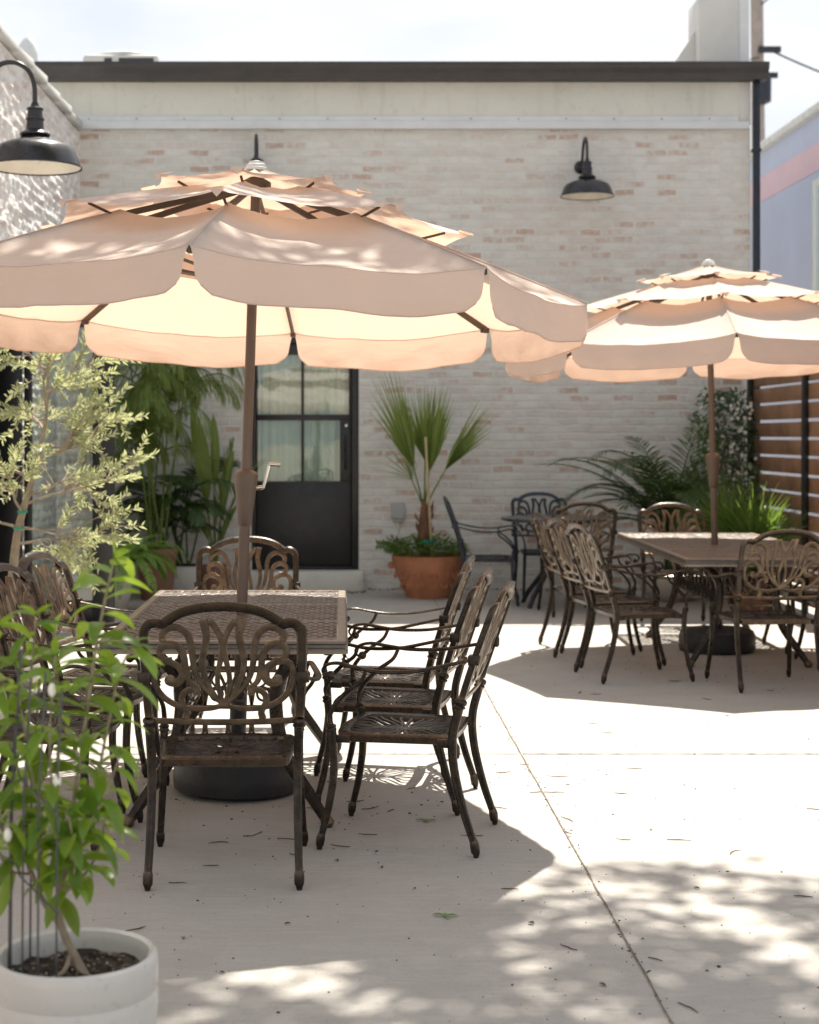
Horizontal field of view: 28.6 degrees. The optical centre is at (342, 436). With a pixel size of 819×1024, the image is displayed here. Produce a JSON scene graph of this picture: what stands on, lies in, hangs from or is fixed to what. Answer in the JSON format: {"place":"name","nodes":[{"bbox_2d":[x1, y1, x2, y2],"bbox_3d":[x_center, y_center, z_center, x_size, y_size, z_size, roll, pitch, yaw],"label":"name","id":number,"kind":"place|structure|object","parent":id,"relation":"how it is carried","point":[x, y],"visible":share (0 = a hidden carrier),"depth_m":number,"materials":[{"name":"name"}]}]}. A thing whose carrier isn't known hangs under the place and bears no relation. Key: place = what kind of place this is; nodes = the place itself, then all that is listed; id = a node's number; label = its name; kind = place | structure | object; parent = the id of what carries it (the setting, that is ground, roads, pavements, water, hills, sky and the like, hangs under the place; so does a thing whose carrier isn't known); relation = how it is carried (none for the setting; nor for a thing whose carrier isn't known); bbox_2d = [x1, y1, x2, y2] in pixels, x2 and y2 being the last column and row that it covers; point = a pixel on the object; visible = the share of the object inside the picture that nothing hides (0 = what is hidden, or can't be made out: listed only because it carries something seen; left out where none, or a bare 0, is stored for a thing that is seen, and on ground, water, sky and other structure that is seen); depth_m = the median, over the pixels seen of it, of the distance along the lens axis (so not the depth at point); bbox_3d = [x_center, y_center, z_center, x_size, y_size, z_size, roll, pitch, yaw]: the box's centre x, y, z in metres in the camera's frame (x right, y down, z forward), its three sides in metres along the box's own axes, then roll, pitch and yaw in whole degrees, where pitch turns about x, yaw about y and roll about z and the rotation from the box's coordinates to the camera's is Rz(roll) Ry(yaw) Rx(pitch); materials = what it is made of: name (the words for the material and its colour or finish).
{"place":"outdoors","nodes":[
{"label":"outdoors","id":0,"kind":"place"},
{"bbox_2d":[0,21,114,621],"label":"brick building","id":1,"kind":"structure","parent":0,"point":[28,204],"depth_m":12.96,"materials":[{"name":"white brick"}]},
{"bbox_2d":[19,38,37,63],"bbox_3d":[-3.520,-3.650,17.900,0.230,1.600,0.227,0,0,0],"label":"vent pipe","id":2,"kind":"object","parent":1,"relation":"on","point":[28,46],"visible":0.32,"depth_m":17.82,"materials":[{"name":"metal"}]},
{"bbox_2d":[0,60,81,175],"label":"gooseneck lamp","id":3,"kind":"object","parent":1,"relation":"attached to","point":[34,149],"visible":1,"depth_m":10.54,"materials":[{"name":"black metal"}]},
{"bbox_2d":[24,324,114,621],"bbox_3d":[-2.195,0.243,12.826,0.720,2.485,0.127,0,0,0],"label":"glass door","id":4,"kind":"structure","parent":1,"relation":"in","point":[104,553],"depth_m":12.82,"materials":[{"name":"black paint"}]},
{"bbox_2d":[35,61,769,591],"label":"brick building","id":5,"kind":"structure","parent":0,"point":[487,153],"depth_m":15.80,"materials":[{"name":"whitewashed brick"},{"name":"stained cream stucco"},{"name":"brown metal"}]},
{"bbox_2d":[83,50,159,60],"bbox_3d":[-2.610,-4.045,19.196,0.900,1.050,0.808,0,0,0],"label":"air conditioner","id":6,"kind":"object","parent":5,"relation":"on","point":[122,55],"visible":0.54,"depth_m":18.81,"materials":[{"name":"metal"}]},
{"bbox_2d":[183,405,202,491],"bbox_3d":[-1.476,0.117,15.765,0.190,0.860,0.070,0,0,0],"label":"meter box","id":7,"kind":"object","parent":5,"relation":"attached to","point":[187,429],"visible":0.3,"depth_m":15.73,"materials":[{"name":"grey metal"}]},
{"bbox_2d":[251,134,263,161],"bbox_3d":[-0.837,-2.638,15.461,0.516,0.601,0.678,0,0,0],"label":"gooseneck lamp","id":8,"kind":"object","parent":5,"relation":"attached to","point":[256,153],"visible":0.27,"depth_m":15.38,"materials":[{"name":"black metal"}]},
{"bbox_2d":[252,337,358,569],"bbox_3d":[-0.371,0.161,15.893,1.058,2.303,0.201,0,0,0],"label":"glazed door","id":9,"kind":"structure","parent":5,"relation":"in","point":[304,417],"depth_m":15.86,"materials":[{"name":"black paint"}]},
{"bbox_2d":[391,502,404,538],"bbox_3d":[0.544,0.825,15.770,0.130,0.365,0.060,0,0,0],"label":"outlet box","id":10,"kind":"object","parent":5,"relation":"attached to","point":[397,512],"visible":0.98,"depth_m":15.74,"materials":[{"name":"beige paint"}]},
{"bbox_2d":[560,137,613,200],"bbox_3d":[2.347,-2.609,15.461,0.516,0.601,0.678,0,0,0],"label":"gooseneck lamp","id":11,"kind":"object","parent":5,"relation":"attached to","point":[586,186],"visible":1,"depth_m":15.33,"materials":[{"name":"black metal"}]},
{"bbox_2d":[675,0,748,60],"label":"parapet pillar","id":12,"kind":"structure","parent":5,"relation":"on","point":[718,30],"depth_m":16.12,"materials":[{"name":"grey paint"}]},
{"bbox_2d":[0,567,818,1023],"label":"patio","id":13,"kind":"structure","parent":0,"point":[356,917],"depth_m":5.67,"materials":[{"name":"concrete"}]},
{"bbox_2d":[0,613,40,688],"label":"planter pot","id":14,"kind":"object","parent":13,"relation":"on","point":[34,679],"visible":0.02,"depth_m":9.57,"materials":[{"name":"white ceramic"}]},
{"bbox_2d":[0,330,159,614],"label":"olive tree","id":15,"kind":"object","parent":14,"relation":"in","point":[77,424],"visible":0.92,"depth_m":9.66,"materials":[{"name":"green plant"}]},
{"bbox_2d":[0,627,143,851],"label":"patio chair","id":16,"kind":"object","parent":13,"relation":"on","point":[75,726],"visible":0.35,"depth_m":6.16,"materials":[{"name":"brown metal"}]},
{"bbox_2d":[0,927,158,1023],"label":"glazed pot","id":17,"kind":"object","parent":13,"relation":"on","point":[119,985],"visible":0.95,"depth_m":3.25,"materials":[{"name":"white ceramic"}]},
{"bbox_2d":[8,635,62,977],"bbox_3d":[-0.651,0.780,3.334,0.090,0.720,0.215,0,0,-24],"label":"wire trellis","id":18,"kind":"object","parent":17,"relation":"in","point":[14,747],"visible":0.74,"depth_m":3.28,"materials":[{"name":"grey metal"}]},
{"bbox_2d":[0,536,163,977],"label":"potted plant","id":19,"kind":"object","parent":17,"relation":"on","point":[76,838],"visible":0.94,"depth_m":3.33,"materials":[{"name":"green plant"}]},
{"bbox_2d":[0,563,169,813],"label":"patio chair","id":20,"kind":"object","parent":13,"relation":"on","point":[28,624],"visible":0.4,"depth_m":6.80,"materials":[{"name":"brown metal"}]},
{"bbox_2d":[12,551,186,777],"bbox_3d":[-1.119,1.018,7.396,0.688,0.966,0.653,0,0,15],"label":"patio chair","id":21,"kind":"object","parent":13,"relation":"on","point":[71,675],"visible":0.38,"depth_m":7.46,"materials":[{"name":"brown metal"}]},
{"bbox_2d":[91,566,131,612],"bbox_3d":[-1.980,1.295,13.720,0.360,0.410,0.360,0,0,0],"label":"tall planter","id":22,"kind":"object","parent":13,"relation":"on","point":[122,603],"visible":0.09,"depth_m":13.61,"materials":[{"name":"white ceramic"}]},
{"bbox_2d":[48,518,189,599],"bbox_3d":[-1.902,1.022,13.707,1.179,0.619,1.195,0,0,0],"label":"fern","id":23,"kind":"object","parent":22,"relation":"in","point":[144,554],"visible":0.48,"depth_m":13.64,"materials":[{"name":"green plant"}]},
{"bbox_2d":[135,547,177,600],"bbox_3d":[-1.720,1.262,14.780,0.396,0.475,0.396,0,0,0],"label":"planter pot","id":24,"kind":"object","parent":13,"relation":"on","point":[146,595],"visible":0.45,"depth_m":14.65,"materials":[{"name":"ceramic"}]},
{"bbox_2d":[71,359,244,548],"bbox_3d":[-1.694,-0.098,14.829,1.630,2.359,1.299,0,0,0],"label":"bamboo palm","id":25,"kind":"object","parent":24,"relation":"in","point":[149,399],"visible":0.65,"depth_m":14.72,"materials":[{"name":"green plant"}]},
{"bbox_2d":[173,563,195,589],"bbox_3d":[-1.600,1.361,15.350,0.460,0.278,0.340,0,0,0],"label":"planter box","id":26,"kind":"object","parent":13,"relation":"on","point":[186,573],"visible":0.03,"depth_m":15.18,"materials":[{"name":"white ceramic"}]},
{"bbox_2d":[115,457,241,564],"bbox_3d":[-1.653,0.708,15.226,1.457,1.053,1.269,0,0,0],"label":"parlor palm","id":27,"kind":"object","parent":26,"relation":"in","point":[186,519],"visible":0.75,"depth_m":15.02,"materials":[{"name":"green plant"}]},
{"bbox_2d":[202,564,228,589],"bbox_3d":[-1.220,1.363,15.300,0.310,0.275,0.308,0,0,0],"label":"planter pot","id":28,"kind":"object","parent":13,"relation":"on","point":[210,581],"visible":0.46,"depth_m":15.17,"materials":[{"name":"ceramic"}]},
{"bbox_2d":[190,406,261,561],"bbox_3d":[-1.085,0.483,15.238,0.441,1.561,0.686,0,0,42],"label":"bird of paradise","id":29,"kind":"object","parent":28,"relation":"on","point":[199,442],"visible":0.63,"depth_m":15.23,"materials":[{"name":"green plant"}]},
{"bbox_2d":[97,590,347,827],"bbox_3d":[-0.443,1.125,6.865,0.925,0.750,1.970,0,0,0],"label":"patio table","id":30,"kind":"object","parent":13,"relation":"on","point":[321,615],"visible":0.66,"depth_m":6.37,"materials":[{"name":"brown metal"}]},
{"bbox_2d":[134,601,321,890],"bbox_3d":[-0.399,1.018,5.539,0.653,0.966,0.688,0,0,-1],"label":"patio chair","id":31,"kind":"object","parent":13,"relation":"on","point":[206,750],"visible":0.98,"depth_m":5.33,"materials":[{"name":"brown metal"}]},
{"bbox_2d":[189,536,300,733],"bbox_3d":[-0.502,1.018,8.331,0.653,0.966,0.688,0,0,-2],"label":"patio chair","id":32,"kind":"object","parent":13,"relation":"on","point":[213,551],"visible":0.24,"depth_m":8.59,"materials":[{"name":"brown metal"}]},
{"bbox_2d":[52,753,518,753],"bbox_3d":[-0.833,1.496,7.570,3.335,0.001,0.018,0,0,0],"label":"patio cross joint","id":33,"kind":"object","parent":13,"relation":"on","point":[366,753],"visible":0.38,"depth_m":7.57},
{"bbox_2d":[0,160,587,800],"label":"patio umbrella","id":34,"kind":"object","parent":13,"relation":"on","point":[252,264],"visible":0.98,"depth_m":6.53,"materials":[{"name":"cream canvas"},{"name":"brown metal"}]},
{"bbox_2d":[314,555,474,779],"bbox_3d":[0.255,1.018,7.290,0.688,0.966,0.653,0,0,10],"label":"patio chair","id":35,"kind":"object","parent":13,"relation":"on","point":[422,680],"visible":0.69,"depth_m":7.15,"materials":[{"name":"brown metal"}]},
{"bbox_2d":[316,567,493,815],"bbox_3d":[0.274,1.018,6.646,0.688,0.966,0.653,0,0,13],"label":"patio chair","id":36,"kind":"object","parent":13,"relation":"on","point":[422,701],"visible":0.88,"depth_m":6.57,"materials":[{"name":"brown metal"}]},
{"bbox_2d":[316,581,515,857],"bbox_3d":[0.296,1.018,6.006,0.688,0.966,0.653,0,0,13],"label":"patio chair","id":37,"kind":"object","parent":13,"relation":"on","point":[443,731],"visible":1,"depth_m":5.88,"materials":[{"name":"brown metal"}]},
{"bbox_2d":[388,552,460,598],"bbox_3d":[0.800,1.300,15.020,0.682,0.400,0.682,0,0,34],"label":"terracotta pot","id":38,"kind":"object","parent":13,"relation":"on","point":[433,577],"visible":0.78,"depth_m":14.78,"materials":[{"name":"ceramic"}]},
{"bbox_2d":[375,531,471,557],"bbox_3d":[0.771,1.000,15.028,0.945,0.234,0.857,0,0,0],"label":"trailing plant","id":39,"kind":"object","parent":38,"relation":"in","point":[404,547],"visible":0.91,"depth_m":14.87,"materials":[{"name":"green plant"}]},
{"bbox_2d":[368,371,491,556],"bbox_3d":[0.827,0.266,15.074,1.174,1.811,0.569,0,0,0],"label":"fan palm","id":40,"kind":"object","parent":38,"relation":"in","point":[426,436],"visible":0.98,"depth_m":15.00,"materials":[{"name":"green plant"}]},
{"bbox_2d":[46,588,818,1023],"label":"ground debris","id":41,"kind":"object","parent":13,"relation":"on","point":[522,820],"visible":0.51,"depth_m":6.22,"materials":[{"name":"brown plant"}]},
{"bbox_2d":[434,913,457,918],"bbox_3d":[0.320,1.493,5.011,0.071,0.007,0.047,0,0,42],"label":"fallen sprig","id":42,"kind":"object","parent":13,"relation":"on","point":[444,914],"visible":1,"depth_m":5.00,"materials":[{"name":"green plant"}]},
{"bbox_2d":[443,496,519,606],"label":"patio chair","id":43,"kind":"object","parent":13,"relation":"on","point":[487,557],"visible":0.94,"depth_m":14.22,"materials":[{"name":"black metal"}]},
{"bbox_2d":[511,492,579,596],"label":"patio chair","id":44,"kind":"object","parent":13,"relation":"on","point":[525,552],"visible":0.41,"depth_m":15.48,"materials":[{"name":"black metal"}]},
{"bbox_2d":[501,515,606,608],"bbox_3d":[1.885,1.111,14.250,0.960,0.796,0.960,0,0,0],"label":"round table","id":45,"kind":"object","parent":13,"relation":"on","point":[523,519],"visible":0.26,"depth_m":14.11,"materials":[{"name":"black metal"}]},
{"bbox_2d":[434,599,673,1023],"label":"patio joint","id":46,"kind":"object","parent":13,"relation":"on","point":[644,972],"visible":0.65,"depth_m":5.34,"materials":[{"name":"grey concrete"}]},
{"bbox_2d":[537,502,617,617],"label":"patio chair","id":47,"kind":"object","parent":13,"relation":"on","point":[612,533],"visible":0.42,"depth_m":13.30,"materials":[{"name":"brown metal"}]},
{"bbox_2d":[530,513,642,653],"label":"patio chair","id":48,"kind":"object","parent":13,"relation":"on","point":[574,590],"visible":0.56,"depth_m":11.40,"materials":[{"name":"brown metal"}]},
{"bbox_2d":[544,518,665,667],"bbox_3d":[1.731,1.018,10.687,0.688,0.966,0.653,0,0,-12],"label":"patio chair","id":49,"kind":"object","parent":13,"relation":"on","point":[627,598],"visible":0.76,"depth_m":10.71,"materials":[{"name":"brown metal"}]},
{"bbox_2d":[564,523,694,683],"bbox_3d":[1.770,1.018,10.008,0.688,0.966,0.653,0,0,-11],"label":"patio chair","id":50,"kind":"object","parent":13,"relation":"on","point":[616,612],"visible":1,"depth_m":9.91,"materials":[{"name":"brown metal"}]},
{"bbox_2d":[506,259,818,654],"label":"patio umbrella","id":51,"kind":"object","parent":13,"relation":"on","point":[710,319],"visible":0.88,"depth_m":10.60,"materials":[{"name":"beige fabric"}]},
{"bbox_2d":[633,564,702,601],"bbox_3d":[3.020,1.350,14.750,0.680,0.300,0.680,0,0,0],"label":"planter bowl","id":52,"kind":"object","parent":13,"relation":"on","point":[664,586],"visible":0.21,"depth_m":14.55,"materials":[{"name":"white ceramic"}]},
{"bbox_2d":[534,417,775,569],"bbox_3d":[2.836,0.531,14.316,2.218,1.417,1.722,0,0,0],"label":"date palm","id":53,"kind":"object","parent":52,"relation":"in","point":[669,490],"visible":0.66,"depth_m":14.41,"materials":[{"name":"green plant"}]},
{"bbox_2d":[523,753,818,753],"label":"patio cross joint","id":54,"kind":"object","parent":13,"relation":"on","point":[670,753],"visible":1,"depth_m":7.57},
{"bbox_2d":[637,502,722,624],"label":"patio chair","id":55,"kind":"object","parent":13,"relation":"on","point":[648,512],"visible":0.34,"depth_m":13.04,"materials":[{"name":"brown metal"}]},
{"bbox_2d":[617,533,817,667],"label":"patio table","id":56,"kind":"object","parent":13,"relation":"on","point":[690,550],"visible":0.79,"depth_m":10.76,"materials":[{"name":"brown metal"}]},
{"bbox_2d":[682,386,767,570],"bbox_3d":[3.651,0.502,15.335,0.837,2.000,0.654,0,0,0],"label":"flowering vine","id":57,"kind":"object","parent":13,"relation":"on","point":[722,396],"visible":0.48,"depth_m":15.28,"materials":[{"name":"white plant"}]},
{"bbox_2d":[730,569,769,610],"bbox_3d":[3.520,1.327,13.850,0.410,0.345,0.410,0,0,0],"label":"planter pot","id":58,"kind":"object","parent":13,"relation":"on","point":[754,608],"visible":0.1,"depth_m":13.69,"materials":[{"name":"ceramic"}]},
{"bbox_2d":[666,463,815,571],"bbox_3d":[3.401,0.705,13.744,1.299,0.979,1.265,0,0,0],"label":"plant","id":59,"kind":"object","parent":58,"relation":"in","point":[754,519],"visible":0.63,"depth_m":13.56,"materials":[{"name":"green plant"}]},
{"bbox_2d":[704,529,818,692],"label":"patio chair","id":60,"kind":"object","parent":13,"relation":"on","point":[737,617],"visible":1,"depth_m":9.43,"materials":[{"name":"brown metal"}]},
{"bbox_2d":[746,373,818,613],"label":"slat fence","id":61,"kind":"object","parent":13,"relation":"on","point":[805,429],"visible":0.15,"depth_m":14.17,"materials":[{"name":"brown wood"}]},
{"bbox_2d":[762,567,818,653],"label":"patio chair","id":62,"kind":"object","parent":13,"relation":"on","point":[812,590],"visible":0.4,"depth_m":11.29,"materials":[{"name":"brown metal"}]},
{"bbox_2d":[794,567,818,668],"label":"patio chair","id":63,"kind":"object","parent":13,"relation":"on","point":[804,613],"visible":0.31,"depth_m":10.79,"materials":[{"name":"brown metal"}]},
{"bbox_2d":[0,0,818,148],"label":"sky","id":64,"kind":"structure","parent":0,"point":[61,30],"materials":[{"name":"white"}]},
{"label":"ground","id":65,"kind":"structure","parent":0,"visible":0},
{"bbox_2d":[750,0,780,147],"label":"utility pole","id":66,"kind":"object","parent":65,"relation":"on","point":[759,49],"visible":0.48,"depth_m":34.87,"materials":[{"name":"black metal"}]},
{"bbox_2d":[773,52,818,71],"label":"power cable","id":67,"kind":"object","parent":66,"relation":"attached to","point":[797,62],"visible":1,"depth_m":34.43,"materials":[{"name":"grey"}]},
{"bbox_2d":[750,101,818,535],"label":"building","id":68,"kind":"structure","parent":65,"relation":"on","point":[789,203],"depth_m":20.48,"materials":[{"name":"painted stucco"}]},
{"bbox_2d":[812,178,818,291],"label":"window","id":69,"kind":"structure","parent":68,"relation":"in","point":[815,184],"depth_m":19.27,"materials":[{"name":"beige paint"}]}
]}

